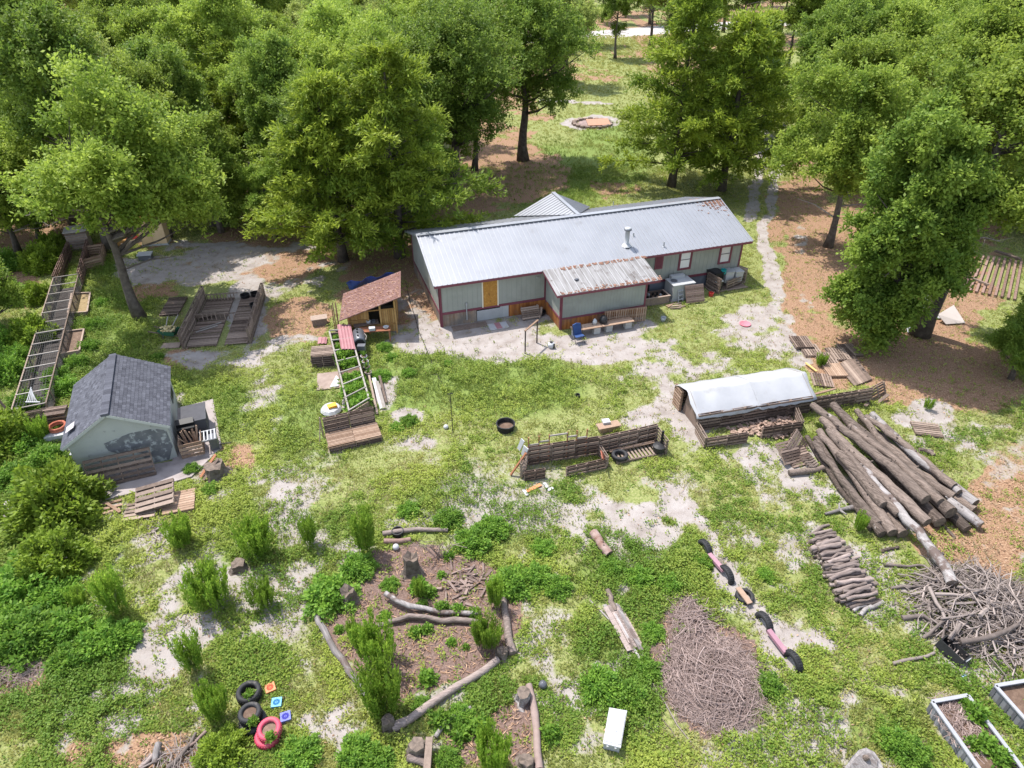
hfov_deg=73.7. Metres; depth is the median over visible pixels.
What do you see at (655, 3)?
oak tree
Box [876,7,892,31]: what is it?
oak tree
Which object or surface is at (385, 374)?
weed clump
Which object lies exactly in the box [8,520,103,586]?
shrub
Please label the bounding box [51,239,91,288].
pallet alley
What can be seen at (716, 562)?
pink beam
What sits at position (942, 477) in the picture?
log
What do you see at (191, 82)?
oak tree
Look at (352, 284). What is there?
blue tarp
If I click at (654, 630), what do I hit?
weed clump
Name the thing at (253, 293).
black tub
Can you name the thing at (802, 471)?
log
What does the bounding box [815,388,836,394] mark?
cream beam
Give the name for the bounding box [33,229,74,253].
shrub
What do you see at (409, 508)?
weed clump
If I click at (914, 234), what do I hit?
oak tree
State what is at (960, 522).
log
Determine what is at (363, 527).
feathery weed
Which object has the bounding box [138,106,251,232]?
oak tree
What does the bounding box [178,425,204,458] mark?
slatted crate
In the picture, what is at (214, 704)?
feathery weed
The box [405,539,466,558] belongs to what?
dry stalks
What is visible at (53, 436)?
white board stack
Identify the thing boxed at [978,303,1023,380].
oak tree
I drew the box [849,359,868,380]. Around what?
walkway plank
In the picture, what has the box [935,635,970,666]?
black box
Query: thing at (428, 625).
weed clump
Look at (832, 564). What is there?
firewood
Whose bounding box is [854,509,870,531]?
feathery weed
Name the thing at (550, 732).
weed clump
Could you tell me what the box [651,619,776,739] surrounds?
twig mound
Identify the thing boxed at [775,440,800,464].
pallet
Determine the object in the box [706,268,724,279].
storage bin
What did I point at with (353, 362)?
vegetable plant
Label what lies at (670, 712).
branch
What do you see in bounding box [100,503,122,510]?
loose plank
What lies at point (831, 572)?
firewood
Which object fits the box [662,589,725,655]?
twig mound
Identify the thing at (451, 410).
thin pole
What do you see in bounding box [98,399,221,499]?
concrete slab
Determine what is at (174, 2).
oak tree
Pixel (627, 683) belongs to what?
weed clump
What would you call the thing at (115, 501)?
loose plank
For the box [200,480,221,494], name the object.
weed clump
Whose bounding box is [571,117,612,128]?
fire pit
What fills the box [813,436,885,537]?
log
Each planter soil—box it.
[243,707,255,717]
[262,722,275,734]
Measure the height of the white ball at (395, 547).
0.230 m
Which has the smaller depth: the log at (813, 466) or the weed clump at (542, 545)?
the weed clump at (542, 545)
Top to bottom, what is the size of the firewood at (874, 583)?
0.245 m
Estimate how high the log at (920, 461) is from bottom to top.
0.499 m
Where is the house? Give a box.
[404,192,753,329]
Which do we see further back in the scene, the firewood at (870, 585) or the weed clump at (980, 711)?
the firewood at (870, 585)
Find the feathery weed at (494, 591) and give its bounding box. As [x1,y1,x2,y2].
[485,574,503,607]
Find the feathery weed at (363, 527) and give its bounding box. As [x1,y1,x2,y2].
[347,502,374,551]
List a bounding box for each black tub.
[240,292,249,298]
[250,290,257,296]
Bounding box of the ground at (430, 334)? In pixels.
[0,0,1023,767]
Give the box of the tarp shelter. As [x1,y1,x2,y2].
[672,368,816,430]
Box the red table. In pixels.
[359,325,390,340]
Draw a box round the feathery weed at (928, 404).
[923,397,935,409]
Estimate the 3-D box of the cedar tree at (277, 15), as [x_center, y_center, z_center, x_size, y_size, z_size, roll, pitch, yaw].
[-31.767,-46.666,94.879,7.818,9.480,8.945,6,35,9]
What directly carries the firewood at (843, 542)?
on the ground at (430, 334)
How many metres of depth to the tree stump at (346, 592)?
23.91 m
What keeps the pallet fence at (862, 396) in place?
on the ground at (430, 334)
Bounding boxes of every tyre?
[611,449,627,461]
[697,538,712,553]
[718,564,734,584]
[735,588,754,604]
[754,611,773,630]
[782,649,802,673]
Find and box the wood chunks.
[436,548,495,609]
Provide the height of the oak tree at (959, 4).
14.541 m
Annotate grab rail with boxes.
[524,320,538,353]
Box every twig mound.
[0,656,45,693]
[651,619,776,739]
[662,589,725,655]
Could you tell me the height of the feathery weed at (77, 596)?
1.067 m
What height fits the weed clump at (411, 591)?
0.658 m
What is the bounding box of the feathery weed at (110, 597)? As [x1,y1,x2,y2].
[85,562,127,614]
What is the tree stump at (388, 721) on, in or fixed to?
on the ground at (430, 334)
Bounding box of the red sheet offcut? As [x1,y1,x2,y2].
[318,337,326,343]
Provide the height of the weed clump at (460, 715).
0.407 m
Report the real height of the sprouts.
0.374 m
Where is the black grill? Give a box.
[175,417,195,443]
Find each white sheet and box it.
[330,375,338,386]
[517,438,524,450]
[521,445,527,455]
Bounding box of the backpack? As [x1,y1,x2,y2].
[599,315,607,323]
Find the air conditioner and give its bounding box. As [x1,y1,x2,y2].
[664,273,695,301]
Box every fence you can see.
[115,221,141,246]
[810,387,873,412]
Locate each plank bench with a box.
[570,322,602,337]
[599,317,634,331]
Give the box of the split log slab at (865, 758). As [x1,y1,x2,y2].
[845,748,882,767]
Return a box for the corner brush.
[138,727,207,767]
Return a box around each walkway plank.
[840,362,860,383]
[840,363,858,384]
[842,361,862,383]
[844,360,864,382]
[846,376,856,385]
[847,359,866,381]
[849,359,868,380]
[851,357,869,380]
[852,356,871,379]
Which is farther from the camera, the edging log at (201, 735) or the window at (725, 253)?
the window at (725, 253)
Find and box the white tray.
[602,418,610,424]
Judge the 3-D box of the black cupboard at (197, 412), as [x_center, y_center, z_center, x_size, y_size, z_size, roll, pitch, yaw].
[-14.742,1.714,31.797,1.100,0.955,1.400,-13,37,-18]
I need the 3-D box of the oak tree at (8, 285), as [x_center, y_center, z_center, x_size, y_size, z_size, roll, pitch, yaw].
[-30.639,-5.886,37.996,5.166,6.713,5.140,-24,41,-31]
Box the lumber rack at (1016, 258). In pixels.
[964,250,1022,299]
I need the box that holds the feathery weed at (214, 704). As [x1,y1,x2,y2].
[191,677,228,723]
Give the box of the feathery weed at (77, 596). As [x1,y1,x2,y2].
[59,583,86,608]
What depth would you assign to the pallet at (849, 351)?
37.84 m
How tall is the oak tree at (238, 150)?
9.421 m
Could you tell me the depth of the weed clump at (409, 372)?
35.86 m
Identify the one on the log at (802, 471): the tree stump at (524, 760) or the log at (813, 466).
the log at (813, 466)
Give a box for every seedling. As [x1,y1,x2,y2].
[246,713,258,726]
[264,730,276,743]
[359,351,366,360]
[362,357,368,365]
[363,362,369,371]
[364,366,371,378]
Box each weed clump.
[0,459,31,492]
[0,559,48,612]
[0,598,46,638]
[0,603,72,673]
[1,431,47,459]
[4,471,38,495]
[6,537,34,567]
[20,441,67,467]
[27,574,85,614]
[32,602,97,659]
[39,363,70,382]
[39,373,78,399]
[41,630,97,683]
[62,353,89,370]
[72,612,133,667]
[74,338,99,353]
[82,315,108,329]
[93,296,109,306]
[95,616,146,659]
[149,352,164,360]
[181,461,202,474]
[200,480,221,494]
[273,732,324,767]
[299,570,361,623]
[332,623,345,634]
[333,729,382,767]
[337,550,382,584]
[356,740,396,767]
[371,368,391,382]
[375,341,392,352]
[377,609,392,621]
[378,575,402,592]
[384,352,398,361]
[388,420,404,432]
[395,499,422,520]
[399,412,419,428]
[401,366,417,377]
[406,574,429,596]
[407,624,422,640]
[409,694,432,719]
[415,598,428,606]
[416,667,439,689]
[420,621,435,634]
[422,584,438,600]
[427,705,453,733]
[429,505,464,533]
[432,743,465,767]
[433,600,450,616]
[436,569,446,579]
[441,360,452,366]
[442,550,454,561]
[445,636,456,647]
[448,721,472,748]
[449,523,495,561]
[449,602,466,616]
[449,700,477,728]
[461,642,470,650]
[466,606,477,618]
[466,712,492,741]
[474,513,513,545]
[487,562,534,603]
[519,560,551,595]
[528,537,557,561]
[539,721,563,748]
[541,572,574,602]
[578,661,627,710]
[595,555,628,578]
[610,673,652,715]
[622,562,654,591]
[630,653,663,683]
[638,619,668,646]
[654,568,689,597]
[689,551,714,570]
[753,668,788,702]
[754,566,775,585]
[875,724,919,767]
[892,734,934,767]
[957,695,971,709]
[958,698,995,728]
[963,734,983,753]
[974,728,998,755]
[986,744,1015,767]
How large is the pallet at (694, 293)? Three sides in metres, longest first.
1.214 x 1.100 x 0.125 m
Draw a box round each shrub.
[0,246,22,274]
[0,322,17,353]
[0,341,34,362]
[0,350,37,390]
[0,406,31,467]
[0,452,117,546]
[3,280,25,306]
[3,388,45,411]
[5,311,61,348]
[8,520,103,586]
[15,240,65,277]
[20,279,53,307]
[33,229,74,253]
[189,720,253,767]
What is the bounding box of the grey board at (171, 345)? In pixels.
[160,342,180,348]
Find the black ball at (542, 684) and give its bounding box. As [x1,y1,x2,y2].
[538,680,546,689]
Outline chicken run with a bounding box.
[11,274,82,415]
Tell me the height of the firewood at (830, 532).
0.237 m
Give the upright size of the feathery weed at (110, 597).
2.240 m
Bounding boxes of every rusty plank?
[199,454,216,477]
[203,458,218,480]
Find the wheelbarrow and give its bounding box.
[148,325,179,339]
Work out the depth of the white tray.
31.95 m
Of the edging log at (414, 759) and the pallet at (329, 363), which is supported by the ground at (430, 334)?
the edging log at (414, 759)
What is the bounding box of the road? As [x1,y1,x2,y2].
[586,22,786,38]
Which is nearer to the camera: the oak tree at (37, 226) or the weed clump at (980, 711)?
the weed clump at (980, 711)
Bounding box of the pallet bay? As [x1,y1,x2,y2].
[177,282,265,348]
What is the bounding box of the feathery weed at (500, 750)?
[475,714,513,767]
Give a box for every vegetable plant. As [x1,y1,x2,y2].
[332,333,339,342]
[332,347,348,361]
[334,342,340,350]
[336,357,351,369]
[337,371,352,384]
[338,382,356,399]
[339,379,352,388]
[342,397,363,414]
[344,349,357,357]
[345,393,356,401]
[346,357,361,366]
[350,369,364,376]
[351,380,367,389]
[352,374,367,384]
[356,392,373,406]
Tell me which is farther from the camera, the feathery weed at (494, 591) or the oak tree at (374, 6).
the oak tree at (374, 6)
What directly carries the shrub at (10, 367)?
on the ground at (430, 334)
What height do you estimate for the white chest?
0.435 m
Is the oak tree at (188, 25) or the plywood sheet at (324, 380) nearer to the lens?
the plywood sheet at (324, 380)
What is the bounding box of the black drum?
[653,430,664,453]
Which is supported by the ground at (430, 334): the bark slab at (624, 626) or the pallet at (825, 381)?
the pallet at (825, 381)
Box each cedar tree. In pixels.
[65,0,83,13]
[129,0,171,40]
[154,45,252,157]
[173,37,235,117]
[194,28,260,172]
[239,62,423,263]
[246,30,358,178]
[269,9,287,25]
[291,24,507,258]
[350,0,374,7]
[596,0,760,187]
[663,3,811,191]
[704,4,802,138]
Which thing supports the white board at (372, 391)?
on the ground at (430, 334)
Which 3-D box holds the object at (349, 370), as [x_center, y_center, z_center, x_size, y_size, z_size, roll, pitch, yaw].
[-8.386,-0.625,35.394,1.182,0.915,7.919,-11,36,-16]
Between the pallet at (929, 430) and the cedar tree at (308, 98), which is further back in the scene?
the cedar tree at (308, 98)
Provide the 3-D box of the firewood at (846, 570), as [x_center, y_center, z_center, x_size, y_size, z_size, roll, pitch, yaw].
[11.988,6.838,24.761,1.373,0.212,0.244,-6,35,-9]
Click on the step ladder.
(680, 295)
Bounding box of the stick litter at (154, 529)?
[139,510,170,550]
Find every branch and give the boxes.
[590,601,632,652]
[605,588,616,610]
[652,683,690,741]
[883,563,925,567]
[890,585,926,589]
[892,651,935,665]
[901,613,939,622]
[921,619,947,638]
[923,565,943,583]
[927,586,945,616]
[934,586,989,597]
[947,623,961,641]
[958,623,1019,644]
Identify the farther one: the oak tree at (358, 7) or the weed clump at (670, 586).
the oak tree at (358, 7)
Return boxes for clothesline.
[405,281,451,406]
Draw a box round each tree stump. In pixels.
[203,458,232,482]
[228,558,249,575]
[340,583,361,611]
[379,713,398,735]
[400,550,424,579]
[404,737,425,757]
[493,646,510,663]
[512,686,535,712]
[515,753,534,767]
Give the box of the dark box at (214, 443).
[208,433,219,450]
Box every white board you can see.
[368,375,377,413]
[372,377,382,408]
[375,381,385,408]
[378,375,387,402]
[487,321,508,329]
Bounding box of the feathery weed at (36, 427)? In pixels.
[23,413,48,441]
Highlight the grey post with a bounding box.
[423,737,432,767]
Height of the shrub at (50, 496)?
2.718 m
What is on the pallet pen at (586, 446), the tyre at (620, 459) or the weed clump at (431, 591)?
the tyre at (620, 459)
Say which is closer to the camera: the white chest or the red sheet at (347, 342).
the red sheet at (347, 342)
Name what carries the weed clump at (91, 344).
on the ground at (430, 334)
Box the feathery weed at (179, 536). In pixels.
[156,507,191,548]
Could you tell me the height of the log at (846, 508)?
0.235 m
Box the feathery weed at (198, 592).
[176,553,228,614]
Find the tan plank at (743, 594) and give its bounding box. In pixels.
[735,586,752,604]
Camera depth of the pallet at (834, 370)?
36.11 m
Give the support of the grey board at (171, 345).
on the ground at (430, 334)
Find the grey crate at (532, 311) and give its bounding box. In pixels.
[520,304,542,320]
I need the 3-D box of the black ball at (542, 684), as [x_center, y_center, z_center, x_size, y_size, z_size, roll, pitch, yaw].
[0.966,9.412,21.394,0.280,0.250,0.273,0,35,0]
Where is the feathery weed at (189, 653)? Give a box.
[163,626,203,674]
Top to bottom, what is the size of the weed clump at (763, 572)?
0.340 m
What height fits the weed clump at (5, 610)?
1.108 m
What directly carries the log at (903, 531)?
on the ground at (430, 334)
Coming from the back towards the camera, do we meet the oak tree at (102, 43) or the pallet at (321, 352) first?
the oak tree at (102, 43)
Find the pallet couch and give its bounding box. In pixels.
[319,407,381,452]
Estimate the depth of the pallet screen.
40.12 m
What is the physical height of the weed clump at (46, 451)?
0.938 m
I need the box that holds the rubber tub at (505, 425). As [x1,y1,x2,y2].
[496,417,514,433]
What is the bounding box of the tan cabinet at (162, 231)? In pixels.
[139,221,171,245]
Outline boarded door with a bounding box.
[482,280,498,307]
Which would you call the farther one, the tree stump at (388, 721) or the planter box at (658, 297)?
the planter box at (658, 297)
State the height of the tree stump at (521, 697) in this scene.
0.463 m
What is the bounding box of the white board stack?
[44,431,63,442]
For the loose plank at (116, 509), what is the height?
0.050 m
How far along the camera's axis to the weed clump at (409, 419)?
32.44 m
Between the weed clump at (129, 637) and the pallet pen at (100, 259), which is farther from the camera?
the pallet pen at (100, 259)
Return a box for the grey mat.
[451,321,487,330]
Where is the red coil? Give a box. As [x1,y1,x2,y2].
[49,420,65,432]
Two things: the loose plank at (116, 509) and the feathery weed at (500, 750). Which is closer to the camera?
the feathery weed at (500, 750)
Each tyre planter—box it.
[235,680,262,705]
[237,702,262,726]
[238,709,266,736]
[254,732,280,750]
[256,716,282,742]
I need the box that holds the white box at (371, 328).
[369,326,374,330]
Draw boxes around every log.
[138,749,161,767]
[152,741,162,763]
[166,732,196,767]
[187,730,206,750]
[314,614,365,700]
[378,613,477,626]
[382,527,447,535]
[383,591,481,615]
[384,537,410,543]
[392,656,499,732]
[406,754,431,765]
[433,706,471,738]
[501,597,517,655]
[525,683,542,767]
[589,529,612,556]
[788,465,824,475]
[804,435,872,530]
[808,463,818,467]
[810,402,930,503]
[812,440,881,523]
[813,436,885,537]
[816,428,897,536]
[819,416,931,526]
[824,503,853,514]
[825,428,898,516]
[829,402,957,517]
[835,450,886,508]
[840,419,894,453]
[847,423,943,504]
[854,408,955,497]
[857,418,976,511]
[860,463,958,586]
[864,414,957,488]
[866,453,945,526]
[869,411,979,505]
[878,420,962,494]
[880,546,899,552]
[883,507,908,537]
[918,447,933,452]
[926,449,935,455]
[942,524,955,537]
[945,496,983,528]
[948,513,971,532]
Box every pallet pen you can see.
[81,244,106,270]
[520,423,668,481]
[694,406,804,447]
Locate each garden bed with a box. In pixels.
[60,328,85,356]
[67,292,91,316]
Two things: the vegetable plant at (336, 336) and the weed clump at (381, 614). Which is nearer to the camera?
the weed clump at (381, 614)
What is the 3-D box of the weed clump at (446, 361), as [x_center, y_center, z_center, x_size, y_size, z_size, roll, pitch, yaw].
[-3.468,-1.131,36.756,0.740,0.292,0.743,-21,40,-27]
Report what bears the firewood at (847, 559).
on the firewood
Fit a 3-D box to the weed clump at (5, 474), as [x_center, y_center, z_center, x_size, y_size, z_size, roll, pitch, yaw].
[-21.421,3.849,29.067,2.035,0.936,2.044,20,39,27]
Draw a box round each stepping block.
[264,681,275,694]
[271,697,282,708]
[280,710,291,723]
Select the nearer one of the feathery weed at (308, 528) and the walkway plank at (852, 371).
the feathery weed at (308, 528)
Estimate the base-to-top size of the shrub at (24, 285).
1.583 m
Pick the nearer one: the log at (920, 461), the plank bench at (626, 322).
the log at (920, 461)
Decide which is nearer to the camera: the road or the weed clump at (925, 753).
the weed clump at (925, 753)
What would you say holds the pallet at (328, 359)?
on the pallet at (322, 361)
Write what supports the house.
on the ground at (430, 334)
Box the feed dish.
[739,321,750,326]
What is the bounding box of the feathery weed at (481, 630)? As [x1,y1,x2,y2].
[469,605,503,649]
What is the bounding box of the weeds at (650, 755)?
[0,163,1023,767]
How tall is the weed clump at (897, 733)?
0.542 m
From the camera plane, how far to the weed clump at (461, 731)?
20.02 m
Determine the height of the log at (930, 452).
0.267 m
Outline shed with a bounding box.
[60,353,177,475]
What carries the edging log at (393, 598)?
on the ground at (430, 334)
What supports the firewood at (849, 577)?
on the firewood
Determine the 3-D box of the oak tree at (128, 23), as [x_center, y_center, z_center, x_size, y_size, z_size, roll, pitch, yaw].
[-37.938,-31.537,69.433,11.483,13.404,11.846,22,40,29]
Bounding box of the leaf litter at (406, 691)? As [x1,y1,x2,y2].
[2,167,1023,767]
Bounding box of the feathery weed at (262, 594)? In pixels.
[242,574,274,611]
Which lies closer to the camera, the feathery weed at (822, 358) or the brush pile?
the brush pile
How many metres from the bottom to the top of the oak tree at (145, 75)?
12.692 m
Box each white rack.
[25,387,39,402]
[199,428,215,450]
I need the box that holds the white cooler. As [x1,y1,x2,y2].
[603,707,626,752]
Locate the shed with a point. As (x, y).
(119, 404)
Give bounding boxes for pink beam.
[708,553,724,572]
[766,629,786,654]
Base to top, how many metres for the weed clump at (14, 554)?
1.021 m
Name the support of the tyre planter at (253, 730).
on the ground at (430, 334)
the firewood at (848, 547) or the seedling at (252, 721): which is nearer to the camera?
the seedling at (252, 721)
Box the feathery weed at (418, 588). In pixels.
[412,574,424,598]
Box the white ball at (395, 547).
[393,544,398,550]
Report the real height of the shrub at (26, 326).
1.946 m
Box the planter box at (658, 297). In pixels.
[645,289,670,306]
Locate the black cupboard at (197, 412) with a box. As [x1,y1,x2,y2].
[180,402,209,438]
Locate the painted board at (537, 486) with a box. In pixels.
[526,483,541,491]
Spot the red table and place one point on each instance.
(377, 329)
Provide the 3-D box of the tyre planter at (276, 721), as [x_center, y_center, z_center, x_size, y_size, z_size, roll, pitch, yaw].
[-7.088,10.109,19.967,0.701,0.334,0.716,0,35,0]
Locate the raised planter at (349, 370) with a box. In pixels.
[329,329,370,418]
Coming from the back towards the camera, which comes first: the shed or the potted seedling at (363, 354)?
the potted seedling at (363, 354)
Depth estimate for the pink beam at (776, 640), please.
22.54 m
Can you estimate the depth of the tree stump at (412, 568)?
24.90 m
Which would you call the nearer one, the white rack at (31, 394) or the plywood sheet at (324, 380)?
the white rack at (31, 394)
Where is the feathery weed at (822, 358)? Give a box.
[816,352,829,365]
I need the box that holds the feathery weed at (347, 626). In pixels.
[344,616,361,640]
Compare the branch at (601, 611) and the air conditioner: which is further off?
the air conditioner
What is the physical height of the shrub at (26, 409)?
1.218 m
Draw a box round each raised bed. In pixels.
[926,693,1023,767]
[988,679,1023,731]
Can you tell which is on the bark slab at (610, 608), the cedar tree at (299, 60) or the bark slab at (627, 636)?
the bark slab at (627, 636)
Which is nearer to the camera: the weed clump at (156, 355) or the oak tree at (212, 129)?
the weed clump at (156, 355)
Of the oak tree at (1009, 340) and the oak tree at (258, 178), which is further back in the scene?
the oak tree at (258, 178)
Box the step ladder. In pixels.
[678,289,682,302]
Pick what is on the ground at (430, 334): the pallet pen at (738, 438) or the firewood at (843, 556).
the pallet pen at (738, 438)
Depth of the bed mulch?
20.07 m
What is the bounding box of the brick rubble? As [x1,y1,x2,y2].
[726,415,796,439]
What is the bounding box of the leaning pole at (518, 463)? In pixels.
[510,452,526,475]
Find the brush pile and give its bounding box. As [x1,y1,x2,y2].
[894,551,1023,680]
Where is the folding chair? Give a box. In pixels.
[571,323,584,343]
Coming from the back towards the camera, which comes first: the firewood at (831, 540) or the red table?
the red table
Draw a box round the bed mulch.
[927,689,990,763]
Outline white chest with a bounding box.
[136,251,153,260]
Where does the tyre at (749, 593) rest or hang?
on the ground at (430, 334)
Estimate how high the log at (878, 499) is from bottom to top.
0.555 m
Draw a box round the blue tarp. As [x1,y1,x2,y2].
[346,272,393,289]
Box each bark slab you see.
[603,606,631,651]
[608,605,632,650]
[612,612,629,642]
[614,614,639,658]
[615,610,636,647]
[616,604,642,650]
[617,606,632,638]
[620,606,641,643]
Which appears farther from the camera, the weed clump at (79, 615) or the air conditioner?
the air conditioner
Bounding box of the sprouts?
[242,688,256,700]
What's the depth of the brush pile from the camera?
23.43 m
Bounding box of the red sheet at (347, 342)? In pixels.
[337,324,354,349]
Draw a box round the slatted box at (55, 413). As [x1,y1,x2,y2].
[42,405,68,426]
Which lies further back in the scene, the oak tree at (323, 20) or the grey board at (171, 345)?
the oak tree at (323, 20)
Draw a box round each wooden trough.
[310,314,326,326]
[596,420,620,432]
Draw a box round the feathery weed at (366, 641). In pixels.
[347,604,396,668]
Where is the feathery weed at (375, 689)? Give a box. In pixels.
[350,653,401,719]
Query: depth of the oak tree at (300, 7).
89.50 m
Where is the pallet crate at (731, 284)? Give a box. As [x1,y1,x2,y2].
[704,265,747,293]
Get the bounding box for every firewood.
[808,529,832,534]
[809,524,829,535]
[809,538,839,551]
[811,534,832,542]
[813,531,836,537]
[816,534,836,541]
[817,542,841,551]
[818,547,845,557]
[819,545,850,552]
[821,550,853,559]
[822,559,854,570]
[822,560,857,567]
[822,565,854,574]
[824,557,849,563]
[825,568,860,577]
[827,540,845,549]
[827,553,851,562]
[828,570,855,581]
[829,583,839,586]
[831,563,859,569]
[832,582,870,593]
[833,574,864,581]
[834,577,873,585]
[834,584,871,595]
[835,581,866,593]
[839,585,868,599]
[839,597,866,603]
[840,570,865,577]
[842,586,870,593]
[844,596,875,606]
[845,591,877,600]
[848,598,881,609]
[852,605,866,612]
[858,604,872,616]
[861,589,877,592]
[871,581,878,586]
[872,600,884,608]
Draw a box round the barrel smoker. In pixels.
[352,328,366,352]
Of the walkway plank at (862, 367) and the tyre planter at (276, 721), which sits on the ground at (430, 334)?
the walkway plank at (862, 367)
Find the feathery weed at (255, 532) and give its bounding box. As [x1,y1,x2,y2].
[228,509,273,560]
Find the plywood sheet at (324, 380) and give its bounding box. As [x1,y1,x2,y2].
[317,371,340,390]
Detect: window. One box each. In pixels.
[170,386,173,402]
[654,256,663,269]
[677,252,692,270]
[717,246,732,264]
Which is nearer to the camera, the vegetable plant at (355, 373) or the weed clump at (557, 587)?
the weed clump at (557, 587)
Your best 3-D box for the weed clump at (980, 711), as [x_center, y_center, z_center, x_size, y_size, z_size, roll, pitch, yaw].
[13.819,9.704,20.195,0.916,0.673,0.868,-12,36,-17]
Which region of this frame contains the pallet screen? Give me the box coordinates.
[605,306,646,321]
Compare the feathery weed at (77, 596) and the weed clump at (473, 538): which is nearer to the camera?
the feathery weed at (77, 596)
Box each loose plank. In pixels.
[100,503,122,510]
[101,499,121,503]
[104,501,121,512]
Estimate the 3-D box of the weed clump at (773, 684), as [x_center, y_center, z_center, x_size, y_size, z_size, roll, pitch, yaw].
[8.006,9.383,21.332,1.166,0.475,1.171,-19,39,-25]
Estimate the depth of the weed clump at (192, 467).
29.70 m
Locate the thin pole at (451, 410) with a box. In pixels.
[448,393,452,430]
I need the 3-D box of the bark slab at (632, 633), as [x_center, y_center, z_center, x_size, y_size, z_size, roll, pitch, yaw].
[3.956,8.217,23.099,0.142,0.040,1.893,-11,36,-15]
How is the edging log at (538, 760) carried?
on the ground at (430, 334)
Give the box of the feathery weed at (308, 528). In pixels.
[296,509,316,544]
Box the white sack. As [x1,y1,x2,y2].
[321,402,341,416]
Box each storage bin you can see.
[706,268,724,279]
[723,268,734,282]
[731,267,744,281]
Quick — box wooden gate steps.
[62,225,92,251]
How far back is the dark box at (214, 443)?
30.65 m
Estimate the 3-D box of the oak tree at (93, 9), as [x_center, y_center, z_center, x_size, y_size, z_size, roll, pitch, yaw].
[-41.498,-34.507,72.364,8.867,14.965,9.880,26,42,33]
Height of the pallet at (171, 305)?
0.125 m
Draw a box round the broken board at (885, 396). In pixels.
[876,393,888,402]
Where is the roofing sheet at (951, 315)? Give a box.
[938,305,964,323]
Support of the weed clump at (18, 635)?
on the ground at (430, 334)
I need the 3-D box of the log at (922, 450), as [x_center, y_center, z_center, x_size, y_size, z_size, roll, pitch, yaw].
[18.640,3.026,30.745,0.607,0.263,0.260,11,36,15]
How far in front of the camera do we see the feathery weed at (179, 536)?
25.67 m
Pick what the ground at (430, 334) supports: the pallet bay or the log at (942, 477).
the pallet bay
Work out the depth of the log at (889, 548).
26.01 m
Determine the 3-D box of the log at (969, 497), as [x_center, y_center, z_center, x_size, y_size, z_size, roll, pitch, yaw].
[17.816,3.148,30.112,0.752,0.524,6.340,-8,35,-12]
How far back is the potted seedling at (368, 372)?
35.57 m
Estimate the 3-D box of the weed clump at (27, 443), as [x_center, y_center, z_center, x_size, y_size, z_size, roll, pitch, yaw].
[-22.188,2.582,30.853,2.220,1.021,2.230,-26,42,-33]
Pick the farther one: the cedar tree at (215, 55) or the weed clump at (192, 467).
the cedar tree at (215, 55)
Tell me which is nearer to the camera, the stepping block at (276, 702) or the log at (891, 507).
the stepping block at (276, 702)
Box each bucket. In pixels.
[548,341,554,348]
[661,314,665,321]
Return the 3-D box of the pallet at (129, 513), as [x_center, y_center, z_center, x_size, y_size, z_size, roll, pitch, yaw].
[-15.031,5.141,27.667,1.212,0.125,1.000,-8,35,-11]
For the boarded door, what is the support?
in the house
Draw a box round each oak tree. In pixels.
[0,0,111,252]
[0,45,232,320]
[0,89,76,224]
[0,126,52,253]
[0,166,66,238]
[0,255,34,312]
[42,29,119,68]
[48,0,78,17]
[64,0,160,47]
[71,58,112,81]
[75,1,178,61]
[101,46,189,237]
[103,28,168,63]
[112,40,211,104]
[122,35,212,217]
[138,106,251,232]
[147,0,267,155]
[163,0,185,10]
[176,97,252,226]
[207,24,304,146]
[226,29,317,205]
[227,0,298,39]
[234,156,291,238]
[243,0,276,17]
[254,26,297,61]
[262,65,350,238]
[266,0,300,17]
[282,0,346,28]
[293,0,360,45]
[294,0,390,120]
[298,3,417,192]
[347,0,380,22]
[359,0,393,22]
[377,0,429,31]
[384,0,529,192]
[388,0,449,12]
[389,6,477,158]
[391,121,462,216]
[441,0,511,170]
[470,0,606,161]
[553,0,603,73]
[597,0,647,58]
[639,0,666,23]
[639,0,667,45]
[644,0,680,40]
[676,0,733,56]
[721,0,734,32]
[721,0,769,32]
[761,0,780,10]
[763,44,928,248]
[770,0,827,66]
[785,26,922,183]
[789,2,828,40]
[790,0,896,111]
[790,2,873,73]
[812,85,1019,356]
[824,0,887,9]
[827,0,886,12]
[851,0,961,127]
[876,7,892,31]
[884,0,978,18]
[893,0,1023,146]
[909,33,1023,339]
[934,0,1008,33]
[947,0,1006,29]
[957,110,1023,209]
[974,0,1022,24]
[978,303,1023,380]
[1000,290,1023,328]
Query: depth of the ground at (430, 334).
31.76 m
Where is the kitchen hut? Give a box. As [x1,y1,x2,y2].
[339,271,400,334]
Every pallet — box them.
[12,406,53,421]
[82,454,123,487]
[115,447,156,481]
[122,502,157,521]
[135,478,174,514]
[159,296,187,316]
[162,488,195,515]
[310,345,333,357]
[311,348,334,359]
[311,355,333,361]
[311,359,334,363]
[312,360,334,365]
[312,362,334,367]
[685,284,704,302]
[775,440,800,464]
[781,445,812,468]
[785,429,808,459]
[789,336,814,348]
[799,344,823,356]
[810,372,834,387]
[813,352,838,362]
[821,363,848,377]
[824,348,851,360]
[835,343,862,356]
[870,381,885,400]
[910,421,943,438]
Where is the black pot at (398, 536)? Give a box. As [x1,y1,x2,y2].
[391,526,403,538]
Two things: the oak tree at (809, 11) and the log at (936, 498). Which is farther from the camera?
the oak tree at (809, 11)
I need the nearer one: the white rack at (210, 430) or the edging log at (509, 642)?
the edging log at (509, 642)

